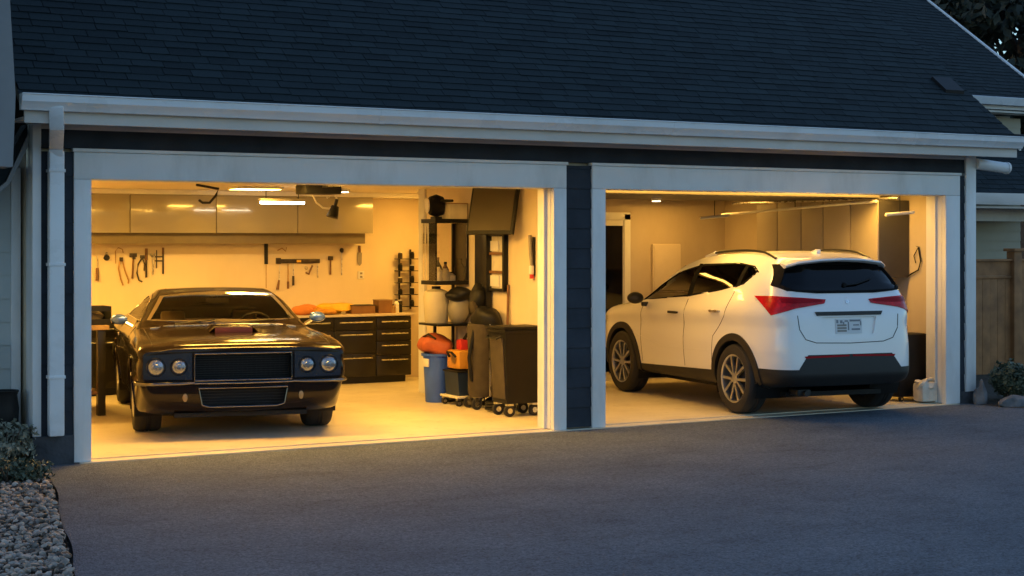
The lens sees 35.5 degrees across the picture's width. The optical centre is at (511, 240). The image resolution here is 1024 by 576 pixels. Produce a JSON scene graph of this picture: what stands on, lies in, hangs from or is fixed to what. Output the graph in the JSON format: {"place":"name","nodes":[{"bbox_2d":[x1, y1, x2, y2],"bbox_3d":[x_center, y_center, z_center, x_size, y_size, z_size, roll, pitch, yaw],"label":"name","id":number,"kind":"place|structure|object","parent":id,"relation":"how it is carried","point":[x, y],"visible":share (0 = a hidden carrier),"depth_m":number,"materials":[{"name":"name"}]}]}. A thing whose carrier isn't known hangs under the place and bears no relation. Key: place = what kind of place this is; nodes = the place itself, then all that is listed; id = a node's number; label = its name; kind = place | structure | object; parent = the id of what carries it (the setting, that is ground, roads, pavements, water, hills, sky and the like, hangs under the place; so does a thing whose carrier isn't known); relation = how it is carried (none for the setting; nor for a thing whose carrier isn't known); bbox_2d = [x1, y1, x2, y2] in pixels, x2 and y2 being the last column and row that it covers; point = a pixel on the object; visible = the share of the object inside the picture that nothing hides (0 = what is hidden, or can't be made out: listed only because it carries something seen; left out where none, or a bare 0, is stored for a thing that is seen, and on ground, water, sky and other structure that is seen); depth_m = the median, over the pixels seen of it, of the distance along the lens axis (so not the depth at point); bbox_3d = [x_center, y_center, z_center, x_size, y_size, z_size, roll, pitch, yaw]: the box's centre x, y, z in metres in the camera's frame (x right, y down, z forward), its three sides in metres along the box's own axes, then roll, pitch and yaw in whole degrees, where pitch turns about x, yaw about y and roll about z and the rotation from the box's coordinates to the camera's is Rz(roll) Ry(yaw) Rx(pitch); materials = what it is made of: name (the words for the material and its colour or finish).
{"place":"outdoors","nodes":[
{"label":"outdoors","id":0,"kind":"place"},
{"bbox_2d":[0,0,27,428],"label":"house wing","id":1,"kind":"structure","parent":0,"point":[13,149],"depth_m":13.04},
{"bbox_2d":[0,463,74,575],"bbox_3d":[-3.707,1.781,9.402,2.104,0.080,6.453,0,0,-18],"label":"gravel","id":2,"kind":"structure","parent":0,"point":[47,525],"depth_m":9.74,"materials":[{"name":"grey gravel"}]},
{"bbox_2d":[0,418,39,460],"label":"shrub","id":3,"kind":"object","parent":2,"relation":"on","point":[16,442],"visible":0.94,"depth_m":12.59,"materials":[{"name":"green plant"}]},
{"bbox_2d":[0,456,54,482],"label":"shrub","id":4,"kind":"object","parent":2,"relation":"on","point":[22,469],"visible":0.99,"depth_m":11.80,"materials":[{"name":"green plant"}]},
{"bbox_2d":[424,194,453,218],"bbox_3d":[-0.805,-0.373,17.672,0.220,0.288,0.374,0,0,-29],"label":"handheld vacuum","id":5,"kind":"object","parent":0,"point":[434,205],"visible":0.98,"depth_m":17.72,"materials":[{"name":"black plastic"}]},
{"bbox_2d":[456,333,467,349],"bbox_3d":[-0.527,1.102,17.502,0.120,0.189,0.164,0,0,-29],"label":"gas can","id":6,"kind":"object","parent":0,"point":[461,344],"visible":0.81,"depth_m":17.46,"materials":[{"name":"red plastic"}]},
{"bbox_2d":[76,377,958,463],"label":"garage floor","id":7,"kind":"structure","parent":0,"point":[381,412],"depth_m":15.92,"materials":[{"name":"concrete"}]},
{"bbox_2d":[91,325,108,415],"bbox_3d":[-4.811,1.323,16.558,1.000,0.918,1.100,0,0,-29],"label":"workbench","id":8,"kind":"object","parent":7,"relation":"on","point":[99,391],"visible":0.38,"depth_m":16.31,"materials":[{"name":"brown wood"}]},
{"bbox_2d":[91,305,110,324],"bbox_3d":[-4.333,0.768,16.481,0.340,0.190,0.280,0,0,-29],"label":"tool crate","id":9,"kind":"object","parent":8,"relation":"on","point":[100,314],"visible":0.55,"depth_m":16.42,"materials":[{"name":"black plastic"}]},
{"bbox_2d":[110,287,346,430],"bbox_3d":[-3.077,1.140,16.644,2.168,1.295,4.672,0,0,-17],"label":"muscle car","id":10,"kind":"object","parent":7,"relation":"on","point":[184,352],"visible":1,"depth_m":14.66,"materials":[{"name":"black paint"}]},
{"bbox_2d":[91,312,413,395],"bbox_3d":[-3.648,1.352,19.304,5.190,0.871,0.632,0,0,-29],"label":"base cabinet","id":11,"kind":"object","parent":7,"relation":"on","point":[377,347],"visible":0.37,"depth_m":20.02,"materials":[{"name":"black wood"}]},
{"bbox_2d":[291,304,316,314],"bbox_3d":[-2.569,0.851,19.814,0.298,0.134,0.291,0,0,4],"label":"cleaning cloth","id":12,"kind":"object","parent":11,"relation":"on","point":[305,309],"visible":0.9,"depth_m":19.69,"materials":[{"name":"orange fabric"}]},
{"bbox_2d":[312,308,336,314],"bbox_3d":[-2.346,0.878,19.829,0.340,0.129,0.255,0,0,-29],"label":"plastic bag","id":13,"kind":"object","parent":11,"relation":"on","point":[327,311],"visible":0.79,"depth_m":19.77,"materials":[{"name":"orange plastic"}]},
{"bbox_2d":[316,303,352,313],"bbox_3d":[-2.238,0.858,20.014,0.557,0.170,0.271,0,0,-29],"label":"plastic bag","id":14,"kind":"object","parent":11,"relation":"on","point":[339,308],"visible":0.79,"depth_m":19.93,"materials":[{"name":"yellow plastic"}]},
{"bbox_2d":[346,304,375,313],"bbox_3d":[-1.912,0.861,20.184,0.330,0.111,0.210,0,0,-29],"label":"cardboard box","id":15,"kind":"object","parent":11,"relation":"on","point":[362,308],"visible":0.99,"depth_m":20.10,"materials":[{"name":"brown cardboard"}]},
{"bbox_2d":[373,299,392,312],"bbox_3d":[-1.642,0.831,20.336,0.200,0.171,0.190,0,0,-29],"label":"cardboard box","id":16,"kind":"object","parent":11,"relation":"on","point":[383,305],"visible":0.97,"depth_m":20.26,"materials":[{"name":"brown cardboard"}]},
{"bbox_2d":[392,304,395,312],"bbox_3d":[-1.507,0.861,20.320,0.060,0.110,0.060,0,0,-29],"label":"bottle","id":17,"kind":"object","parent":11,"relation":"on","point":[393,309],"visible":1,"depth_m":20.30,"materials":[{"name":"beige plastic"}]},
{"bbox_2d":[394,299,398,312],"bbox_3d":[-1.474,0.831,20.384,0.070,0.170,0.070,0,0,-29],"label":"bottle","id":18,"kind":"object","parent":11,"relation":"on","point":[396,303],"visible":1,"depth_m":20.36,"materials":[{"name":"white plastic"}]},
{"bbox_2d":[421,352,449,402],"bbox_3d":[-0.834,1.518,17.786,0.354,0.540,0.351,0,0,-29],"label":"waste bin","id":19,"kind":"object","parent":7,"relation":"on","point":[434,365],"visible":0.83,"depth_m":17.66,"materials":[{"name":"blue plastic"}]},
{"bbox_2d":[417,333,452,354],"bbox_3d":[-0.857,1.150,17.800,0.427,0.261,0.369,0,0,6],"label":"sports bag","id":20,"kind":"object","parent":19,"relation":"on","point":[434,343],"visible":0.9,"depth_m":17.65,"materials":[{"name":"orange fabric"}]},
{"bbox_2d":[419,322,469,332],"bbox_3d":[-0.736,1.350,17.795,0.440,0.875,0.480,0,0,-29],"label":"rack","id":21,"kind":"object","parent":7,"relation":"on","point":[435,325],"visible":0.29,"depth_m":17.66,"materials":[{"name":"black metal"}]},
{"bbox_2d":[423,286,448,322],"bbox_3d":[-0.845,0.716,17.825,0.290,0.420,0.290,0,0,-29],"label":"jug","id":22,"kind":"object","parent":21,"relation":"on","point":[435,301],"visible":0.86,"depth_m":17.71,"materials":[{"name":"white plastic"}]},
{"bbox_2d":[445,287,470,322],"bbox_3d":[-0.590,0.722,17.734,0.334,0.432,0.330,0,0,-29],"label":"bin","id":23,"kind":"object","parent":21,"relation":"on","point":[458,304],"visible":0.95,"depth_m":17.66,"materials":[{"name":"grey plastic"}]},
{"bbox_2d":[448,368,463,401],"bbox_3d":[-0.674,1.535,17.922,0.232,0.506,0.342,0,0,-29],"label":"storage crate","id":24,"kind":"object","parent":7,"relation":"on","point":[452,400],"visible":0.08,"depth_m":17.75,"materials":[{"name":"black plastic"}]},
{"bbox_2d":[421,219,491,405],"bbox_3d":[-0.616,0.603,17.616,0.415,2.370,0.910,0,0,-29],"label":"shelf unit","id":25,"kind":"object","parent":7,"relation":"on","point":[459,249],"visible":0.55,"depth_m":17.73,"materials":[{"name":"black metal"}]},
{"bbox_2d":[437,265,442,280],"bbox_3d":[-0.817,0.361,17.703,0.100,0.190,0.100,0,0,-29],"label":"bottle","id":26,"kind":"object","parent":25,"relation":"in","point":[439,274],"visible":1,"depth_m":17.66,"materials":[{"name":"white plastic"}]},
{"bbox_2d":[442,267,449,280],"bbox_3d":[-0.743,0.371,17.745,0.120,0.170,0.120,0,0,-29],"label":"bottle","id":27,"kind":"object","parent":25,"relation":"in","point":[446,274],"visible":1,"depth_m":17.69,"materials":[{"name":"plastic"}]},
{"bbox_2d":[438,203,467,218],"bbox_3d":[-0.668,-0.324,17.878,0.230,0.189,0.310,0,0,-29],"label":"carton","id":28,"kind":"object","parent":25,"relation":"on","point":[455,211],"visible":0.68,"depth_m":17.75,"materials":[{"name":"cardboard"}]},
{"bbox_2d":[450,272,455,280],"bbox_3d":[-0.677,0.401,17.782,0.110,0.110,0.110,0,0,-29],"label":"bottle","id":29,"kind":"object","parent":25,"relation":"in","point":[452,277],"visible":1,"depth_m":17.74,"materials":[{"name":"white plastic"}]},
{"bbox_2d":[454,258,464,280],"bbox_3d":[-0.586,0.326,17.833,0.130,0.260,0.130,0,0,-29],"label":"bottle","id":30,"kind":"object","parent":25,"relation":"in","point":[459,270],"visible":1,"depth_m":17.78,"materials":[{"name":"black plastic"}]},
{"bbox_2d":[468,281,484,315],"bbox_3d":[-0.371,0.620,17.377,0.231,0.492,0.259,0,0,-29],"label":"backpack","id":31,"kind":"object","parent":25,"relation":"hanging from","point":[477,297],"visible":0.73,"depth_m":17.28,"materials":[{"name":"black fabric"}]},
{"bbox_2d":[440,393,482,406],"bbox_3d":[-0.533,1.733,17.473,0.360,0.109,0.420,0,0,-29],"label":"dolly","id":32,"kind":"object","parent":7,"relation":"on","point":[444,399],"visible":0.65,"depth_m":17.33,"materials":[{"name":"plastic"}]},
{"bbox_2d":[443,369,468,395],"bbox_3d":[-0.533,1.542,17.473,0.330,0.270,0.350,0,0,-29],"label":"storage tub","id":33,"kind":"object","parent":32,"relation":"on","point":[456,382],"visible":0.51,"depth_m":17.32,"materials":[{"name":"grey plastic"}]},
{"bbox_2d":[446,349,467,368],"bbox_3d":[-0.558,1.292,17.459,0.307,0.200,0.300,0,0,-29],"label":"tool caddy","id":34,"kind":"object","parent":33,"relation":"on","point":[456,358],"visible":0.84,"depth_m":17.33,"materials":[{"name":"orange plastic"}]},
{"bbox_2d":[463,306,502,409],"bbox_3d":[-0.302,1.241,17.059,0.418,1.093,0.395,0,0,-29],"label":"golf bag","id":35,"kind":"object","parent":7,"relation":"on","point":[479,373],"visible":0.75,"depth_m":16.94,"materials":[{"name":"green fabric"}]},
{"bbox_2d":[485,401,515,410],"bbox_3d":[-0.123,1.722,16.739,0.328,0.118,0.322,0,0,-29],"label":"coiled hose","id":36,"kind":"object","parent":7,"relation":"on","point":[489,405],"visible":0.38,"depth_m":16.64,"materials":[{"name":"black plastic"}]},
{"bbox_2d":[506,285,508,324],"bbox_3d":[-0.044,1.126,16.921,0.104,1.319,0.260,0,0,-29],"label":"push broom","id":37,"kind":"object","parent":7,"relation":"on","point":[507,317],"visible":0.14,"depth_m":16.96,"materials":[{"name":"brown wood"}]},
{"bbox_2d":[485,324,537,416],"bbox_3d":[0.016,1.327,16.382,0.537,0.915,0.420,0,0,-29],"label":"wheeled bin","id":38,"kind":"object","parent":7,"relation":"on","point":[513,350],"visible":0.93,"depth_m":16.25,"materials":[{"name":"black plastic"}]},
{"bbox_2d":[606,249,908,412],"bbox_3d":[2.621,0.938,18.115,2.190,1.700,4.254,0,0,-22],"label":"parked suv","id":39,"kind":"object","parent":7,"relation":"on","point":[749,331],"visible":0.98,"depth_m":16.42,"materials":[{"name":"white paint"}]},
{"bbox_2d":[892,332,925,401],"bbox_3d":[4.414,1.373,17.949,0.460,0.828,0.260,0,0,-33],"label":"trash bin","id":40,"kind":"object","parent":7,"relation":"on","point":[917,356],"visible":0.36,"depth_m":17.84,"materials":[{"name":"black plastic"}]},
{"bbox_2d":[913,377,936,401],"bbox_3d":[4.553,1.643,17.668,0.272,0.270,0.202,0,0,-29],"label":"jug","id":41,"kind":"object","parent":7,"relation":"on","point":[924,390],"visible":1,"depth_m":17.60,"materials":[{"name":"white plastic"}]},
{"bbox_2d":[52,374,988,565],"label":"ground","id":42,"kind":"structure","parent":0,"point":[69,544],"depth_m":9.84,"materials":[{"name":"soil"}]},
{"bbox_2d":[0,389,18,458],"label":"garden urn","id":43,"kind":"object","parent":42,"relation":"on","point":[9,407],"visible":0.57,"depth_m":12.76,"materials":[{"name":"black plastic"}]},
{"bbox_2d":[46,464,74,575],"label":"edging strip","id":44,"kind":"object","parent":42,"relation":"on","point":[63,531],"visible":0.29,"depth_m":9.62,"materials":[{"name":"plastic"}]},
{"bbox_2d":[10,0,1023,464],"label":"garage","id":45,"kind":"structure","parent":42,"relation":"on","point":[562,116],"depth_m":15.35,"materials":[{"name":"blue"}]},
{"bbox_2d":[95,255,98,280],"bbox_3d":[-4.910,0.322,18.948,0.041,0.300,0.041,0,0,38],"label":"screwdriver","id":46,"kind":"object","parent":45,"relation":"hanging from","point":[97,273],"visible":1,"depth_m":18.94,"materials":[{"name":"wood"}]},
{"bbox_2d":[104,252,109,260],"bbox_3d":[-4.813,0.185,18.998,0.068,0.102,0.032,0,0,-29],"label":"tape measure","id":47,"kind":"object","parent":45,"relation":"hanging from","point":[106,257],"visible":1,"depth_m":18.99,"materials":[{"name":"black plastic"}]},
{"bbox_2d":[118,257,128,284],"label":"pliers","id":48,"kind":"object","parent":45,"relation":"hanging from","point":[120,259],"visible":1,"depth_m":19.08,"materials":[{"name":"orange metal"}]},
{"bbox_2d":[129,253,136,278],"bbox_3d":[-4.535,0.301,19.158,0.085,0.303,0.040,0,0,-29],"label":"claw hammer","id":49,"kind":"object","parent":45,"relation":"hanging from","point":[133,255],"visible":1,"depth_m":19.15,"materials":[{"name":"metal"}]},
{"bbox_2d":[136,255,144,281],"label":"pincers","id":50,"kind":"object","parent":45,"relation":"hanging from","point":[142,256],"visible":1,"depth_m":19.19,"materials":[{"name":"metal"}]},
{"bbox_2d":[145,248,147,277],"bbox_3d":[-4.396,0.267,19.236,0.033,0.350,0.033,0,0,38],"label":"wood chisel","id":51,"kind":"object","parent":45,"relation":"hanging from","point":[146,254],"visible":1,"depth_m":19.23,"materials":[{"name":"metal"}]},
{"bbox_2d":[150,253,155,274],"bbox_3d":[-4.326,0.279,19.275,0.081,0.266,0.024,0,0,-29],"label":"open spanner","id":52,"kind":"object","parent":45,"relation":"hanging from","point":[152,256],"visible":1,"depth_m":19.27,"materials":[{"name":"metal"}]},
{"bbox_2d":[155,250,162,267],"bbox_3d":[-4.260,0.222,19.312,0.100,0.220,0.012,0,0,-29],"label":"square ruler","id":53,"kind":"object","parent":45,"relation":"hanging from","point":[156,256],"visible":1,"depth_m":19.29,"materials":[{"name":"metal"}]},
{"bbox_2d":[162,248,163,273],"bbox_3d":[-4.217,0.242,19.336,0.026,0.320,0.026,0,0,38],"label":"flat file","id":54,"kind":"object","parent":45,"relation":"hanging from","point":[163,261],"visible":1,"depth_m":19.33,"materials":[{"name":"metal"}]},
{"bbox_2d":[196,184,218,203],"bbox_3d":[-3.260,-0.503,17.139,0.258,0.217,0.028,0,0,-29],"label":"ceiling hook","id":55,"kind":"object","parent":45,"relation":"hanging from","point":[212,199],"visible":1,"depth_m":17.13,"materials":[{"name":"black metal"}]},
{"bbox_2d":[91,188,418,243],"bbox_3d":[-3.751,-0.285,19.354,6.280,0.644,0.425,0,0,-29],"label":"wall cabinet","id":56,"kind":"object","parent":45,"relation":"attached to","point":[143,216],"depth_m":19.34,"materials":[{"name":"beige paint"}]},
{"bbox_2d":[91,193,129,232],"bbox_3d":[-4.934,-0.321,18.503,1.029,0.455,0.020,0,0,-29],"label":"door","id":57,"kind":"structure","parent":56,"relation":"in","point":[110,213],"depth_m":18.63,"materials":[{"name":"beige paint"}]},
{"bbox_2d":[130,194,215,232],"bbox_3d":[-4.022,-0.321,19.013,1.039,0.455,0.020,0,0,-29],"label":"door","id":58,"kind":"structure","parent":56,"relation":"in","point":[149,213],"depth_m":18.99,"materials":[{"name":"beige paint"}]},
{"bbox_2d":[216,195,296,232],"bbox_3d":[-3.108,-0.321,19.525,1.034,0.455,0.020,0,0,-29],"label":"door","id":59,"kind":"structure","parent":56,"relation":"in","point":[234,214],"depth_m":19.49,"materials":[{"name":"beige paint"}]},
{"bbox_2d":[298,196,372,232],"bbox_3d":[-2.207,-0.321,20.029,1.009,0.455,0.020,0,0,-29],"label":"door","id":60,"kind":"structure","parent":56,"relation":"in","point":[355,215],"depth_m":20.04,"materials":[{"name":"beige paint"}]},
{"bbox_2d":[227,186,283,189],"bbox_3d":[-2.910,-0.593,18.137,0.550,0.028,0.350,0,0,-29],"label":"ceiling light","id":61,"kind":"object","parent":45,"relation":"attached to","point":[253,188],"visible":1,"depth_m":18.05,"materials":[{"name":"white plastic"}]},
{"bbox_2d":[264,244,267,287],"bbox_3d":[-3.069,0.312,19.978,0.048,0.560,0.048,0,0,38],"label":"paint brush","id":62,"kind":"object","parent":45,"relation":"hanging from","point":[265,253],"visible":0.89,"depth_m":19.96,"materials":[{"name":"black plastic"}]},
{"bbox_2d":[276,265,279,289],"bbox_3d":[-2.931,0.458,20.053,0.051,0.314,0.037,0,0,-7],"label":"awl","id":63,"kind":"object","parent":45,"relation":"hanging from","point":[278,284],"visible":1,"depth_m":20.05,"materials":[{"name":"metal"}]},
{"bbox_2d":[259,194,305,203],"bbox_3d":[-2.672,-0.515,18.613,0.560,0.176,0.070,0,0,-29],"label":"tube light","id":64,"kind":"object","parent":45,"relation":"hanging from","point":[279,201],"visible":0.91,"depth_m":18.58,"materials":[{"name":"grey plastic"}]},
{"bbox_2d":[287,264,288,288],"bbox_3d":[-2.816,0.447,20.120,0.028,0.310,0.028,0,0,38],"label":"scraper","id":65,"kind":"object","parent":45,"relation":"hanging from","point":[287,276],"visible":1,"depth_m":20.12,"materials":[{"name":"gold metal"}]},
{"bbox_2d":[292,263,293,284],"bbox_3d":[-2.755,0.422,20.154,0.030,0.280,0.030,0,0,38],"label":"cold chisel","id":66,"kind":"object","parent":45,"relation":"hanging from","point":[293,275],"visible":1,"depth_m":20.14,"materials":[{"name":"metal"}]},
{"bbox_2d":[276,258,319,263],"bbox_3d":[-2.700,0.252,20.185,0.585,0.075,0.036,0,0,-29],"label":"spirit level","id":67,"kind":"object","parent":45,"relation":"attached to","point":[279,260],"visible":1,"depth_m":20.16,"materials":[{"name":"metal"}]},
{"bbox_2d":[296,185,341,194],"bbox_3d":[-1.529,-0.545,15.730,0.400,0.128,2.250,0,0,-29],"label":"garage door opener","id":68,"kind":"object","parent":45,"relation":"attached to","point":[317,190],"depth_m":16.45,"materials":[{"name":"black plastic"}]},
{"bbox_2d":[312,195,338,218],"bbox_3d":[-2.134,-0.425,18.330,0.324,0.354,0.140,0,0,-29],"label":"work lamp","id":69,"kind":"object","parent":45,"relation":"hanging from","point":[333,212],"visible":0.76,"depth_m":18.34,"materials":[{"name":"black plastic"}]},
{"bbox_2d":[328,256,332,274],"bbox_3d":[-2.314,0.314,20.401,0.055,0.235,0.050,0,0,-29],"label":"mallet","id":70,"kind":"object","parent":45,"relation":"hanging from","point":[330,258],"visible":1,"depth_m":20.39,"materials":[{"name":"metal"}]},
{"bbox_2d":[340,248,343,274],"bbox_3d":[-2.177,0.266,20.477,0.058,0.351,0.053,0,0,-29],"label":"hammer","id":71,"kind":"object","parent":45,"relation":"hanging from","point":[341,250],"visible":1,"depth_m":20.47,"materials":[{"name":"metal"}]},
{"bbox_2d":[342,189,349,192],"bbox_3d":[-1.766,-0.525,16.829,0.120,0.036,0.120,0,0,-29],"label":"spotlight","id":72,"kind":"object","parent":45,"relation":"attached to","point":[345,190],"visible":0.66,"depth_m":16.79,"materials":[{"name":"white plastic"}]},
{"bbox_2d":[357,246,361,265],"bbox_3d":[-1.961,0.192,20.599,0.060,0.260,0.036,0,0,-29],"label":"trowel","id":73,"kind":"object","parent":45,"relation":"hanging from","point":[359,255],"visible":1,"depth_m":20.59,"materials":[{"name":"grey metal"}]},
{"bbox_2d":[358,271,363,278],"bbox_3d":[-1.944,0.442,20.609,0.085,0.100,0.018,0,0,-29],"label":"power socket","id":74,"kind":"object","parent":45,"relation":"attached to","point":[360,274],"visible":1,"depth_m":20.60,"materials":[{"name":"white plastic"}]},
{"bbox_2d":[394,249,417,308],"bbox_3d":[-1.380,0.502,20.850,0.300,0.780,0.102,0,0,-29],"label":"jar rack","id":75,"kind":"object","parent":45,"relation":"attached to","point":[409,282],"visible":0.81,"depth_m":20.84,"materials":[{"name":"black metal"}]},
{"bbox_2d":[398,263,402,270],"bbox_3d":[-1.453,0.337,20.797,0.060,0.097,0.060,0,0,-29],"label":"jar","id":76,"kind":"object","parent":75,"relation":"on","point":[400,266],"visible":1,"depth_m":20.77,"materials":[{"name":"black plastic"}]},
{"bbox_2d":[398,252,402,258],"bbox_3d":[-1.453,0.187,20.797,0.060,0.087,0.060,0,0,-29],"label":"jar","id":77,"kind":"object","parent":75,"relation":"on","point":[400,255],"visible":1,"depth_m":20.77,"materials":[{"name":"black plastic"}]},
{"bbox_2d":[466,188,519,234],"bbox_3d":[-0.152,-0.318,16.907,0.580,0.512,0.338,0,0,33],"label":"television","id":78,"kind":"object","parent":45,"relation":"attached to","point":[492,211],"visible":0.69,"depth_m":16.80,"materials":[{"name":"black plastic"}]},
{"bbox_2d":[489,235,507,291],"bbox_3d":[-0.193,0.232,17.244,0.054,0.620,0.530,0,0,-29],"label":"wall frame","id":79,"kind":"object","parent":45,"relation":"attached to","point":[499,271],"visible":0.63,"depth_m":17.14,"materials":[{"name":"black plastic"}]},
{"bbox_2d":[528,235,534,278],"bbox_3d":[0.198,0.166,16.545,0.050,0.452,0.088,0,0,-29],"label":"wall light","id":80,"kind":"object","parent":45,"relation":"hanging from","point":[531,241],"visible":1,"depth_m":16.52,"materials":[{"name":"grey plastic"}]},
{"bbox_2d":[606,212,630,380],"bbox_3d":[1.030,0.713,20.249,1.120,2.150,0.060,0,0,-29],"label":"interior door","id":81,"kind":"structure","parent":45,"relation":"attached to","point":[618,258],"depth_m":20.42,"materials":[{"name":"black wood"}]},
{"bbox_2d":[651,244,680,292],"bbox_3d":[2.005,0.502,20.802,0.440,0.920,0.057,0,0,-29],"label":"electrical box","id":82,"kind":"object","parent":45,"relation":"attached to","point":[665,262],"visible":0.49,"depth_m":20.75,"materials":[{"name":"beige metal"}]},
{"bbox_2d":[700,201,728,219],"bbox_3d":[2.451,-0.428,19.360,0.368,0.356,0.036,0,0,-13],"label":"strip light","id":83,"kind":"object","parent":45,"relation":"hanging from","point":[714,216],"visible":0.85,"depth_m":19.35,"materials":[{"name":"white metal"}]},
{"bbox_2d":[606,190,898,204],"bbox_3d":[1.927,-0.520,18.093,4.300,0.120,3.000,0,0,-29],"label":"overhead door","id":84,"kind":"structure","parent":45,"relation":"attached to","point":[717,196],"depth_m":17.85,"materials":[{"name":"metal"}]},
{"bbox_2d":[651,198,661,201],"bbox_3d":[1.638,-0.463,18.160,0.120,0.036,0.120,0,0,-29],"label":"spotlight","id":85,"kind":"object","parent":84,"relation":"attached to","point":[656,199],"visible":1,"depth_m":18.11,"materials":[{"name":"white plastic"}]},
{"bbox_2d":[721,200,877,214],"bbox_3d":[3.366,-0.459,19.024,0.032,0.294,2.591,0,0,-34],"label":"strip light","id":86,"kind":"object","parent":45,"relation":"hanging from","point":[808,207],"visible":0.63,"depth_m":18.90,"materials":[{"name":"white metal"}]},
{"bbox_2d":[757,200,908,276],"bbox_3d":[3.786,-0.023,19.087,0.465,0.870,2.200,0,0,-29],"label":"wall cabinet row","id":87,"kind":"object","parent":45,"relation":"attached to","point":[872,231],"visible":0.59,"depth_m":18.52,"materials":[{"name":"wood"}]},
{"bbox_2d":[757,204,777,250],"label":"door","id":88,"kind":"structure","parent":87,"relation":"in","point":[767,222],"depth_m":19.74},
{"bbox_2d":[778,203,801,250],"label":"door","id":89,"kind":"structure","parent":87,"relation":"in","point":[789,221],"depth_m":19.37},
{"bbox_2d":[802,202,822,250],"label":"door","id":90,"kind":"structure","parent":87,"relation":"in","point":[812,218],"depth_m":19.00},
{"bbox_2d":[823,201,850,253],"bbox_3d":[3.787,-0.023,18.632,0.021,0.866,0.463,0,0,-29],"label":"door","id":91,"kind":"structure","parent":87,"relation":"in","point":[836,219],"depth_m":18.61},
{"bbox_2d":[851,200,878,260],"bbox_3d":[4.017,-0.023,18.219,0.021,0.866,0.448,0,0,-29],"label":"door","id":92,"kind":"structure","parent":87,"relation":"in","point":[864,217],"depth_m":18.19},
{"bbox_2d":[885,196,914,215],"bbox_3d":[4.318,-0.438,17.814,0.368,0.336,0.036,0,0,-20],"label":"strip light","id":93,"kind":"object","parent":45,"relation":"hanging from","point":[899,213],"visible":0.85,"depth_m":17.81,"materials":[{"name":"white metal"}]},
{"bbox_2d":[908,246,920,276],"bbox_3d":[4.554,0.237,18.150,0.044,0.366,0.233,0,0,-29],"label":"hanging cable","id":94,"kind":"object","parent":45,"relation":"hanging from","point":[918,249],"visible":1,"depth_m":18.09,"materials":[{"name":"black plastic"}]},
{"bbox_2d":[930,0,1023,258],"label":"leafy tree","id":95,"kind":"object","parent":42,"relation":"on","point":[990,23],"visible":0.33,"depth_m":35.24,"materials":[{"name":"green plant"}]},
{"bbox_2d":[971,375,1023,407],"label":"planting bed","id":96,"kind":"object","parent":42,"relation":"on","point":[994,398],"visible":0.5,"depth_m":18.79,"materials":[{"name":"soil"}]},
{"bbox_2d":[973,379,987,404],"bbox_3d":[5.173,1.696,17.664,0.168,0.348,0.142,0,0,-16],"label":"rock","id":97,"kind":"object","parent":96,"relation":"on","point":[980,395],"visible":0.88,"depth_m":17.62,"materials":[{"name":"grey stone"}]},
{"bbox_2d":[976,248,1023,374],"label":"wooden fence","id":98,"kind":"object","parent":96,"relation":"on","point":[999,310],"visible":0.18,"depth_m":21.35,"materials":[{"name":"brown wood"}]},
{"bbox_2d":[988,358,1023,397],"bbox_3d":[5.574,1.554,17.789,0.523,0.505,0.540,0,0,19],"label":"leafy shrub","id":99,"kind":"object","parent":96,"relation":"on","point":[1007,379],"visible":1,"depth_m":17.65,"materials":[{"name":"green plant"}]},
{"bbox_2d":[998,395,1023,406],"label":"rock","id":100,"kind":"object","parent":96,"relation":"on","point":[1013,401],"visible":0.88,"depth_m":17.34,"materials":[{"name":"grey stone"}]},
{"bbox_2d":[50,403,1023,575],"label":"driveway","id":101,"kind":"structure","parent":0,"point":[928,491],"depth_m":10.93,"materials":[{"name":"grey asphalt"}]},
{"bbox_2d":[871,0,1023,258],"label":"neighbour house","id":102,"kind":"structure","parent":0,"point":[983,74],"depth_m":25.42,"materials":[{"name":"beige"}]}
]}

